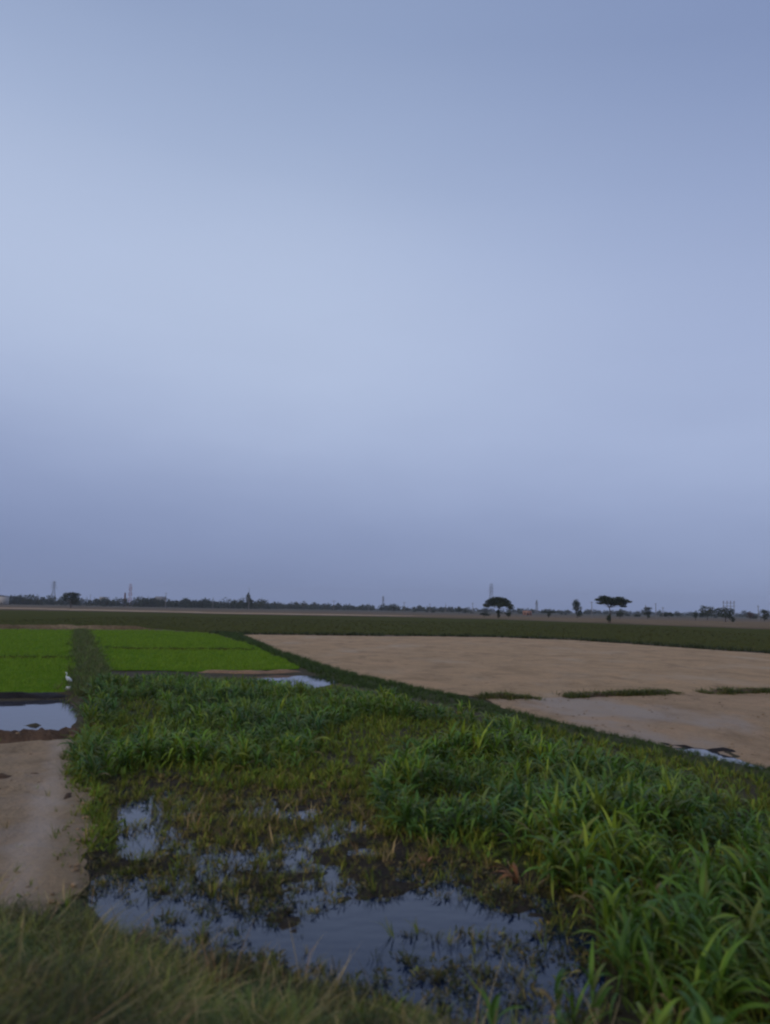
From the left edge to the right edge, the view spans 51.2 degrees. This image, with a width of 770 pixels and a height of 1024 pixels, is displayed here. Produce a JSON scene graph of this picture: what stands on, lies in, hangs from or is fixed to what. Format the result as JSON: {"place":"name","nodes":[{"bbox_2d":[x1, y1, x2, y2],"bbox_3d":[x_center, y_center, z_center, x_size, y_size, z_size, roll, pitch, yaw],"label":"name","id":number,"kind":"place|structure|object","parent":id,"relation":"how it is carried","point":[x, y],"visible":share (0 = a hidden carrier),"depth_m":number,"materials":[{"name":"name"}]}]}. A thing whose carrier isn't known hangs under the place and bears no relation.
{"place":"outdoors","nodes":[
{"label":"outdoors","id":0,"kind":"place"},
{"bbox_2d":[0,699,76,730],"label":"pond water","id":1,"kind":"structure","parent":0,"point":[46,714],"depth_m":22.00,"materials":[{"name":"grey liquid"}]},
{"bbox_2d":[0,624,154,629],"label":"pale path","id":2,"kind":"structure","parent":0,"point":[60,626],"depth_m":92.78,"materials":[{"name":"brown soil"}]},
{"bbox_2d":[0,859,667,1023],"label":"verge grass","id":3,"kind":"structure","parent":0,"point":[68,967],"depth_m":5.54,"materials":[{"name":"green plant"}]},
{"bbox_2d":[87,789,604,1023],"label":"pool water","id":4,"kind":"structure","parent":0,"point":[339,931],"depth_m":7.80,"materials":[{"name":"grey liquid"}]},
{"bbox_2d":[74,768,637,1023],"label":"floating weed","id":5,"kind":"object","parent":4,"relation":"on","point":[434,971],"visible":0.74,"depth_m":7.96,"materials":[{"name":"green plant"}]},
{"bbox_2d":[0,604,769,1023],"bbox_3d":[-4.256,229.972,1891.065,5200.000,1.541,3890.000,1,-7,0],"label":"ground","id":6,"kind":"structure","parent":0,"point":[408,886],"depth_m":11.88,"materials":[{"name":"soil"}]},
{"bbox_2d":[0,692,68,698],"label":"mud rim","id":7,"kind":"object","parent":6,"relation":"on","point":[10,695],"visible":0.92,"depth_m":25.43,"materials":[{"name":"brown soil"}]},
{"bbox_2d":[0,629,76,692],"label":"rice paddy","id":8,"kind":"structure","parent":6,"relation":"on","point":[27,689],"depth_m":36.30,"materials":[{"name":"green plant"}]},
{"bbox_2d":[0,628,77,691],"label":"rice seedlings","id":9,"kind":"object","parent":8,"relation":"on","point":[11,652],"visible":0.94,"depth_m":43.80,"materials":[{"name":"green plant"}]},
{"bbox_2d":[0,726,81,743],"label":"clod bund","id":10,"kind":"structure","parent":6,"relation":"on","point":[41,733],"depth_m":17.35,"materials":[{"name":"soil"}]},
{"bbox_2d":[0,739,99,915],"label":"dry soil bed","id":11,"kind":"object","parent":6,"relation":"on","point":[27,806],"visible":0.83,"depth_m":10.64,"materials":[{"name":"brown soil"}]},
{"bbox_2d":[0,739,98,910],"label":"stray weeds","id":12,"kind":"object","parent":11,"relation":"on","point":[57,857],"visible":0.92,"depth_m":9.35,"materials":[{"name":"green plant"}]},
{"bbox_2d":[4,739,97,911],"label":"soil clods","id":13,"kind":"object","parent":11,"relation":"on","point":[76,868],"visible":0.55,"depth_m":9.35,"materials":[{"name":"brown soil"}]},
{"bbox_2d":[53,628,120,713],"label":"bund weeds","id":14,"kind":"object","parent":6,"relation":"on","point":[88,655],"visible":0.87,"depth_m":36.08,"materials":[{"name":"green plant"}]},
{"bbox_2d":[56,728,142,852],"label":"edge weeds","id":15,"kind":"object","parent":6,"relation":"on","point":[89,812],"visible":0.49,"depth_m":11.24,"materials":[{"name":"green plant"}]},
{"bbox_2d":[0,594,273,608],"bbox_3d":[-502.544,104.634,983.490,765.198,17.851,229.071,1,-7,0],"label":"woodland","id":16,"kind":"object","parent":6,"relation":"on","point":[137,602],"visible":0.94,"depth_m":908.14,"materials":[{"name":"green plant"}]},
{"bbox_2d":[92,630,298,671],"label":"rice paddy","id":17,"kind":"structure","parent":6,"relation":"on","point":[132,654],"depth_m":48.23,"materials":[{"name":"green plant"}]},
{"bbox_2d":[86,628,295,670],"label":"rice seedlings","id":18,"kind":"object","parent":17,"relation":"on","point":[187,654],"visible":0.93,"depth_m":49.62,"materials":[{"name":"green plant"}]},
{"bbox_2d":[0,607,410,615],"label":"pale strip","id":19,"kind":"object","parent":6,"relation":"on","point":[198,612],"visible":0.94,"depth_m":336.88,"materials":[{"name":"soil"}]},
{"bbox_2d":[179,915,258,997],"bbox_3d":[-1.271,3.395,5.956,0.665,0.553,0.669,1,-7,0],"label":"dry grass clump","id":20,"kind":"object","parent":6,"relation":"on","point":[222,966],"visible":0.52,"depth_m":6.06,"materials":[{"name":"plant"}]},
{"bbox_2d":[198,669,299,673],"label":"clod bund","id":21,"kind":"structure","parent":6,"relation":"on","point":[252,671],"depth_m":36.09,"materials":[{"name":"brown soil"}]},
{"bbox_2d":[250,675,337,686],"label":"puddle water","id":22,"kind":"structure","parent":6,"relation":"on","point":[318,681],"depth_m":34.34,"materials":[{"name":"grey liquid"}]},
{"bbox_2d":[59,669,549,784],"bbox_3d":[-4.263,5.318,23.150,10.594,0.987,17.760,4,-8,-25],"label":"fodder crop","id":23,"kind":"object","parent":6,"relation":"on","point":[233,711],"visible":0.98,"depth_m":19.53,"materials":[{"name":"green plant"}]},
{"bbox_2d":[156,772,535,887],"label":"dry stalks","id":24,"kind":"object","parent":6,"relation":"on","point":[318,809],"visible":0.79,"depth_m":11.03,"materials":[{"name":"plant"}]},
{"bbox_2d":[77,763,630,1023],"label":"marsh weeds","id":25,"kind":"object","parent":6,"relation":"on","point":[207,799],"visible":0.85,"depth_m":10.13,"materials":[{"name":"green plant"}]},
{"bbox_2d":[265,599,462,611],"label":"woodland","id":26,"kind":"object","parent":6,"relation":"on","point":[296,605],"visible":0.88,"depth_m":1219.36,"materials":[{"name":"green plant"}]},
{"bbox_2d":[69,674,769,1023],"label":"weeds","id":27,"kind":"object","parent":6,"relation":"on","point":[379,727],"visible":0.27,"depth_m":14.42,"materials":[{"name":"green plant"}]},
{"bbox_2d":[480,989,525,1023],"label":"fodder plant","id":28,"kind":"object","parent":6,"relation":"on","point":[491,1008],"visible":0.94,"depth_m":5.44,"materials":[{"name":"green plant"}]},
{"bbox_2d":[533,968,569,1023],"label":"fodder plant","id":29,"kind":"object","parent":6,"relation":"on","point":[558,991],"visible":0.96,"depth_m":5.80,"materials":[{"name":"green plant"}]},
{"bbox_2d":[363,717,769,901],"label":"fodder crop","id":30,"kind":"object","parent":6,"relation":"on","point":[583,804],"visible":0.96,"depth_m":10.96,"materials":[{"name":"green plant"}]},
{"bbox_2d":[548,844,599,899],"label":"fodder plant","id":31,"kind":"object","parent":6,"relation":"on","point":[576,860],"visible":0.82,"depth_m":8.57,"materials":[{"name":"green plant"}]},
{"bbox_2d":[541,977,613,1023],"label":"fodder plant","id":32,"kind":"object","parent":6,"relation":"on","point":[577,1004],"visible":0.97,"depth_m":5.52,"materials":[{"name":"green plant"}]},
{"bbox_2d":[566,880,606,931],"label":"fodder plant","id":33,"kind":"object","parent":6,"relation":"on","point":[595,898],"visible":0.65,"depth_m":7.82,"materials":[{"name":"green plant"}]},
{"bbox_2d":[573,842,603,910],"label":"fodder plant","id":34,"kind":"object","parent":6,"relation":"on","point":[583,873],"visible":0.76,"depth_m":8.42,"materials":[{"name":"green plant"}]},
{"bbox_2d":[564,938,619,1023],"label":"fodder plant","id":35,"kind":"object","parent":6,"relation":"on","point":[603,990],"visible":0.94,"depth_m":5.86,"materials":[{"name":"green plant"}]},
{"bbox_2d":[572,884,624,963],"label":"fodder plant","id":36,"kind":"object","parent":6,"relation":"on","point":[604,908],"visible":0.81,"depth_m":7.06,"materials":[{"name":"green plant"}]},
{"bbox_2d":[444,607,769,616],"bbox_3d":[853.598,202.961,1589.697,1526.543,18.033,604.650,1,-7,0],"label":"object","id":37,"kind":"object","parent":6,"relation":"on","point":[606,612],"visible":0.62,"depth_m":1407.74,"materials":[{"name":"green plant"}]},
{"bbox_2d":[583,911,639,1021],"bbox_3d":[1.765,3.534,6.327,0.299,0.673,0.666,-4,-9,38],"label":"fodder plant","id":38,"kind":"object","parent":6,"relation":"on","point":[620,948],"visible":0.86,"depth_m":6.27,"materials":[{"name":"green plant"}]},
{"bbox_2d":[572,921,659,1001],"bbox_3d":[1.825,3.534,6.339,0.702,0.636,0.215,-2,-8,27],"label":"fodder plant","id":39,"kind":"object","parent":6,"relation":"on","point":[612,940],"visible":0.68,"depth_m":6.34,"materials":[{"name":"green plant"}]},
{"bbox_2d":[580,860,652,933],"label":"fodder plant","id":40,"kind":"object","parent":6,"relation":"on","point":[609,877],"visible":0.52,"depth_m":7.58,"materials":[{"name":"green plant"}]},
{"bbox_2d":[582,878,652,928],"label":"fodder plant","id":41,"kind":"object","parent":6,"relation":"on","point":[633,894],"visible":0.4,"depth_m":7.53,"materials":[{"name":"green plant"}]},
{"bbox_2d":[600,884,639,953],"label":"fodder plant","id":42,"kind":"object","parent":6,"relation":"on","point":[615,903],"visible":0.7,"depth_m":7.07,"materials":[{"name":"green plant"}]},
{"bbox_2d":[575,690,667,697],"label":"field bund","id":43,"kind":"structure","parent":6,"relation":"on","point":[600,695],"depth_m":28.73,"materials":[{"name":"plant"}]},
{"bbox_2d":[552,686,685,698],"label":"bund grass","id":44,"kind":"structure","parent":43,"relation":"on","point":[623,692],"depth_m":29.19,"materials":[{"name":"green plant"}]},
{"bbox_2d":[600,903,644,1007],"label":"fodder plant","id":45,"kind":"object","parent":6,"relation":"on","point":[624,914],"visible":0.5,"depth_m":6.54,"materials":[{"name":"green plant"}]},
{"bbox_2d":[599,904,654,965],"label":"fodder plant","id":46,"kind":"object","parent":6,"relation":"on","point":[631,925],"visible":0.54,"depth_m":6.72,"materials":[{"name":"green plant"}]},
{"bbox_2d":[595,872,659,932],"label":"fodder plant","id":47,"kind":"object","parent":6,"relation":"on","point":[620,925],"visible":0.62,"depth_m":7.19,"materials":[{"name":"green plant"}]},
{"bbox_2d":[596,858,659,932],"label":"fodder plant","id":48,"kind":"object","parent":6,"relation":"on","point":[626,880],"visible":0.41,"depth_m":7.62,"materials":[{"name":"green plant"}]},
{"bbox_2d":[598,914,677,990],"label":"fodder plant","id":49,"kind":"object","parent":6,"relation":"on","point":[626,951],"visible":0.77,"depth_m":6.31,"materials":[{"name":"green plant"}]},
{"bbox_2d":[621,970,682,1004],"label":"fodder plant","id":50,"kind":"object","parent":6,"relation":"on","point":[645,985],"visible":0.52,"depth_m":6.13,"materials":[{"name":"green plant"}]},
{"bbox_2d":[630,930,675,1020],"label":"fodder plant","id":51,"kind":"object","parent":6,"relation":"on","point":[652,980],"visible":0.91,"depth_m":6.00,"materials":[{"name":"green plant"}]},
{"bbox_2d":[642,928,669,1005],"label":"fodder plant","id":52,"kind":"object","parent":6,"relation":"on","point":[649,949],"visible":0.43,"depth_m":6.42,"materials":[{"name":"green plant"}]},
{"bbox_2d":[644,957,673,1011],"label":"fodder plant","id":53,"kind":"object","parent":6,"relation":"on","point":[667,991],"visible":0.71,"depth_m":5.82,"materials":[{"name":"green plant"}]},
{"bbox_2d":[625,902,692,955],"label":"fodder plant","id":54,"kind":"object","parent":6,"relation":"on","point":[647,927],"visible":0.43,"depth_m":6.75,"materials":[{"name":"green plant"}]},
{"bbox_2d":[632,875,689,933],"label":"fodder plant","id":55,"kind":"object","parent":6,"relation":"on","point":[665,881],"visible":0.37,"depth_m":7.29,"materials":[{"name":"green plant"}]},
{"bbox_2d":[644,993,681,1023],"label":"fodder plant","id":56,"kind":"object","parent":6,"relation":"on","point":[665,1015],"visible":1,"depth_m":4.79,"materials":[{"name":"green plant"}]},
{"bbox_2d":[625,884,709,965],"bbox_3d":[2.439,3.568,6.976,0.871,0.684,0.410,14,-11,-30],"label":"fodder plant","id":57,"kind":"object","parent":6,"relation":"on","point":[681,895],"visible":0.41,"depth_m":7.01,"materials":[{"name":"green plant"}]},
{"bbox_2d":[636,835,710,904],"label":"fodder plant","id":58,"kind":"object","parent":6,"relation":"on","point":[671,867],"visible":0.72,"depth_m":8.37,"materials":[{"name":"green plant"}]},
{"bbox_2d":[635,896,719,984],"bbox_3d":[2.439,3.501,6.589,0.636,0.727,0.628,-4,-9,36],"label":"fodder plant","id":59,"kind":"object","parent":6,"relation":"on","point":[679,918],"visible":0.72,"depth_m":6.60,"materials":[{"name":"green plant"}]},
{"bbox_2d":[646,888,709,975],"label":"fodder plant","id":60,"kind":"object","parent":6,"relation":"on","point":[663,919],"visible":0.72,"depth_m":6.68,"materials":[{"name":"green plant"}]},
{"bbox_2d":[636,893,725,970],"bbox_3d":[2.450,3.577,6.771,0.796,0.625,0.375,0,-7,41],"label":"fodder plant","id":61,"kind":"object","parent":6,"relation":"on","point":[697,920],"visible":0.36,"depth_m":6.78,"materials":[{"name":"green plant"}]},
{"bbox_2d":[662,847,699,900],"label":"fodder plant","id":62,"kind":"object","parent":6,"relation":"on","point":[676,863],"visible":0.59,"depth_m":8.34,"materials":[{"name":"green plant"}]},
{"bbox_2d":[667,941,699,984],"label":"fodder plant","id":63,"kind":"object","parent":6,"relation":"on","point":[677,958],"visible":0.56,"depth_m":6.52,"materials":[{"name":"green plant"}]},
{"bbox_2d":[671,973,702,1023],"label":"fodder plant","id":64,"kind":"object","parent":6,"relation":"on","point":[696,1014],"visible":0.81,"depth_m":5.34,"materials":[{"name":"green plant"}]},
{"bbox_2d":[648,935,735,1022],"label":"fodder plant","id":65,"kind":"object","parent":6,"relation":"on","point":[697,974],"visible":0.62,"depth_m":5.82,"materials":[{"name":"green plant"}]},
{"bbox_2d":[656,895,734,974],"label":"fodder plant","id":66,"kind":"object","parent":6,"relation":"on","point":[686,909],"visible":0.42,"depth_m":6.52,"materials":[{"name":"green plant"}]},
{"bbox_2d":[675,829,726,895],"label":"fodder plant","id":67,"kind":"object","parent":6,"relation":"on","point":[706,849],"visible":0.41,"depth_m":8.39,"materials":[{"name":"green plant"}]},
{"bbox_2d":[656,856,749,922],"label":"fodder plant","id":68,"kind":"object","parent":6,"relation":"on","point":[701,883],"visible":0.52,"depth_m":7.38,"materials":[{"name":"green plant"}]},
{"bbox_2d":[653,919,753,998],"bbox_3d":[2.389,3.461,6.118,0.782,0.698,0.268,-2,-7,24],"label":"fodder plant","id":69,"kind":"object","parent":6,"relation":"on","point":[716,933],"visible":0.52,"depth_m":6.11,"materials":[{"name":"green plant"}]},
{"bbox_2d":[660,874,746,911],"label":"fodder plant","id":70,"kind":"object","parent":6,"relation":"on","point":[697,885],"visible":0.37,"depth_m":7.79,"materials":[{"name":"green plant"}]},
{"bbox_2d":[660,901,754,966],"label":"fodder plant","id":71,"kind":"object","parent":6,"relation":"on","point":[716,917],"visible":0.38,"depth_m":6.56,"materials":[{"name":"green plant"}]},
{"bbox_2d":[664,929,753,970],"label":"fodder plant","id":72,"kind":"object","parent":6,"relation":"on","point":[694,951],"visible":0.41,"depth_m":6.49,"materials":[{"name":"green plant"}]},
{"bbox_2d":[685,840,740,918],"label":"fodder plant","id":73,"kind":"object","parent":6,"relation":"on","point":[697,861],"visible":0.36,"depth_m":7.89,"materials":[{"name":"green plant"}]},
{"bbox_2d":[695,861,734,915],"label":"fodder plant","id":74,"kind":"object","parent":6,"relation":"on","point":[706,886],"visible":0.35,"depth_m":7.52,"materials":[{"name":"green plant"}]},
{"bbox_2d":[686,988,746,1023],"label":"fodder plant","id":75,"kind":"object","parent":6,"relation":"on","point":[703,1003],"visible":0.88,"depth_m":5.06,"materials":[{"name":"green plant"}]},
{"bbox_2d":[686,892,748,968],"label":"fodder plant","id":76,"kind":"object","parent":6,"relation":"on","point":[703,903],"visible":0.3,"depth_m":6.89,"materials":[{"name":"green plant"}]},
{"bbox_2d":[699,955,737,1023],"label":"fodder plant","id":77,"kind":"object","parent":6,"relation":"on","point":[702,966],"visible":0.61,"depth_m":5.81,"materials":[{"name":"green plant"}]},
{"bbox_2d":[675,747,764,768],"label":"puddle water","id":78,"kind":"structure","parent":6,"relation":"on","point":[728,758],"depth_m":17.64,"materials":[{"name":"grey liquid"}]},
{"bbox_2d":[673,921,767,1005],"bbox_3d":[2.433,3.416,5.957,0.315,0.763,0.727,7,-9,-39],"label":"fodder plant","id":79,"kind":"object","parent":6,"relation":"on","point":[713,956],"visible":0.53,"depth_m":6.02,"materials":[{"name":"green plant"}]},
{"bbox_2d":[691,948,752,1021],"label":"fodder plant","id":80,"kind":"object","parent":6,"relation":"on","point":[718,994],"visible":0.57,"depth_m":5.79,"materials":[{"name":"green plant"}]},
{"bbox_2d":[674,934,769,1019],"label":"fodder plant","id":81,"kind":"object","parent":6,"relation":"on","point":[725,963],"visible":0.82,"depth_m":5.70,"materials":[{"name":"green plant"}]},
{"bbox_2d":[687,927,757,1007],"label":"fodder plant","id":82,"kind":"object","parent":6,"relation":"on","point":[719,955],"visible":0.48,"depth_m":6.04,"materials":[{"name":"green plant"}]},
{"bbox_2d":[695,941,769,1014],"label":"fodder plant","id":83,"kind":"object","parent":6,"relation":"on","point":[742,966],"visible":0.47,"depth_m":6.08,"materials":[{"name":"green plant"}]},
{"bbox_2d":[711,689,760,693],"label":"field bund","id":84,"kind":"structure","parent":6,"relation":"on","point":[735,693],"depth_m":30.85,"materials":[{"name":"plant"}]},
{"bbox_2d":[695,685,769,694],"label":"bund grass","id":85,"kind":"structure","parent":84,"relation":"on","point":[729,690],"depth_m":30.80,"materials":[{"name":"green plant"}]},
{"bbox_2d":[717,863,757,926],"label":"fodder plant","id":86,"kind":"object","parent":6,"relation":"on","point":[741,888],"visible":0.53,"depth_m":7.73,"materials":[{"name":"green plant"}]},
{"bbox_2d":[715,957,764,1023],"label":"fodder plant","id":87,"kind":"object","parent":6,"relation":"on","point":[747,981],"visible":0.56,"depth_m":5.90,"materials":[{"name":"green plant"}]},
{"bbox_2d":[714,846,767,911],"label":"fodder plant","id":88,"kind":"object","parent":6,"relation":"on","point":[738,864],"visible":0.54,"depth_m":8.13,"materials":[{"name":"green plant"}]},
{"bbox_2d":[714,882,769,967],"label":"fodder plant","id":89,"kind":"object","parent":6,"relation":"on","point":[746,918],"visible":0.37,"depth_m":6.85,"materials":[{"name":"green plant"}]},
{"bbox_2d":[717,920,767,997],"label":"fodder plant","id":90,"kind":"object","parent":6,"relation":"on","point":[743,952],"visible":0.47,"depth_m":6.30,"materials":[{"name":"green plant"}]},
{"bbox_2d":[721,894,769,981],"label":"fodder plant","id":91,"kind":"object","parent":6,"relation":"on","point":[750,951],"visible":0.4,"depth_m":6.62,"materials":[{"name":"green plant"}]},
{"bbox_2d":[723,863,769,929],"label":"fodder plant","id":92,"kind":"object","parent":6,"relation":"on","point":[763,892],"visible":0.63,"depth_m":7.35,"materials":[{"name":"green plant"}]},
{"bbox_2d":[727,838,769,902],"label":"fodder plant","id":93,"kind":"object","parent":6,"relation":"on","point":[749,870],"visible":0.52,"depth_m":8.19,"materials":[{"name":"green plant"}]},
{"bbox_2d":[732,916,769,1010],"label":"fodder plant","id":94,"kind":"object","parent":6,"relation":"on","point":[767,970],"visible":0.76,"depth_m":5.92,"materials":[{"name":"green plant"}]},
{"bbox_2d":[0,610,769,653],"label":"pasture field","id":95,"kind":"structure","parent":0,"point":[15,615],"depth_m":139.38,"materials":[{"name":"green plant"}]},
{"bbox_2d":[0,0,769,615],"label":"sky","id":96,"kind":"structure","parent":0,"point":[429,303],"materials":[{"name":"blue"}]},
{"bbox_2d":[2,607,769,628],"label":"stubble field","id":97,"kind":"structure","parent":0,"point":[747,624],"depth_m":326.10,"materials":[{"name":"green plant"}]},
{"bbox_2d":[482,596,513,617],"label":"tree","id":98,"kind":"object","parent":97,"relation":"on","point":[496,602],"visible":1,"depth_m":322.07,"materials":[{"name":"green plant"}]},
{"bbox_2d":[595,595,631,622],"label":"tree","id":99,"kind":"object","parent":97,"relation":"on","point":[616,601],"visible":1,"depth_m":242.68,"materials":[{"name":"green plant"}]},
{"bbox_2d":[213,630,769,781],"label":"bund grass","id":100,"kind":"structure","parent":0,"point":[305,663],"depth_m":27.43,"materials":[{"name":"green plant"}]},
{"bbox_2d":[246,635,769,697],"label":"ploughed field","id":101,"kind":"structure","parent":0,"point":[561,665],"depth_m":46.31,"materials":[{"name":"soil"}]},
{"bbox_2d":[486,691,769,766],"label":"drying field","id":102,"kind":"structure","parent":0,"point":[701,722],"depth_m":23.29,"materials":[{"name":"soil"}]},
{"bbox_2d":[249,636,766,754],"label":"soil clods","id":103,"kind":"object","parent":102,"relation":"on","point":[622,699],"visible":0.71,"depth_m":26.20,"materials":[{"name":"brown soil"}]},
{"bbox_2d":[473,690,546,700],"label":"bund grass","id":104,"kind":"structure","parent":102,"relation":"on","point":[488,695],"depth_m":27.40,"materials":[{"name":"green plant"}]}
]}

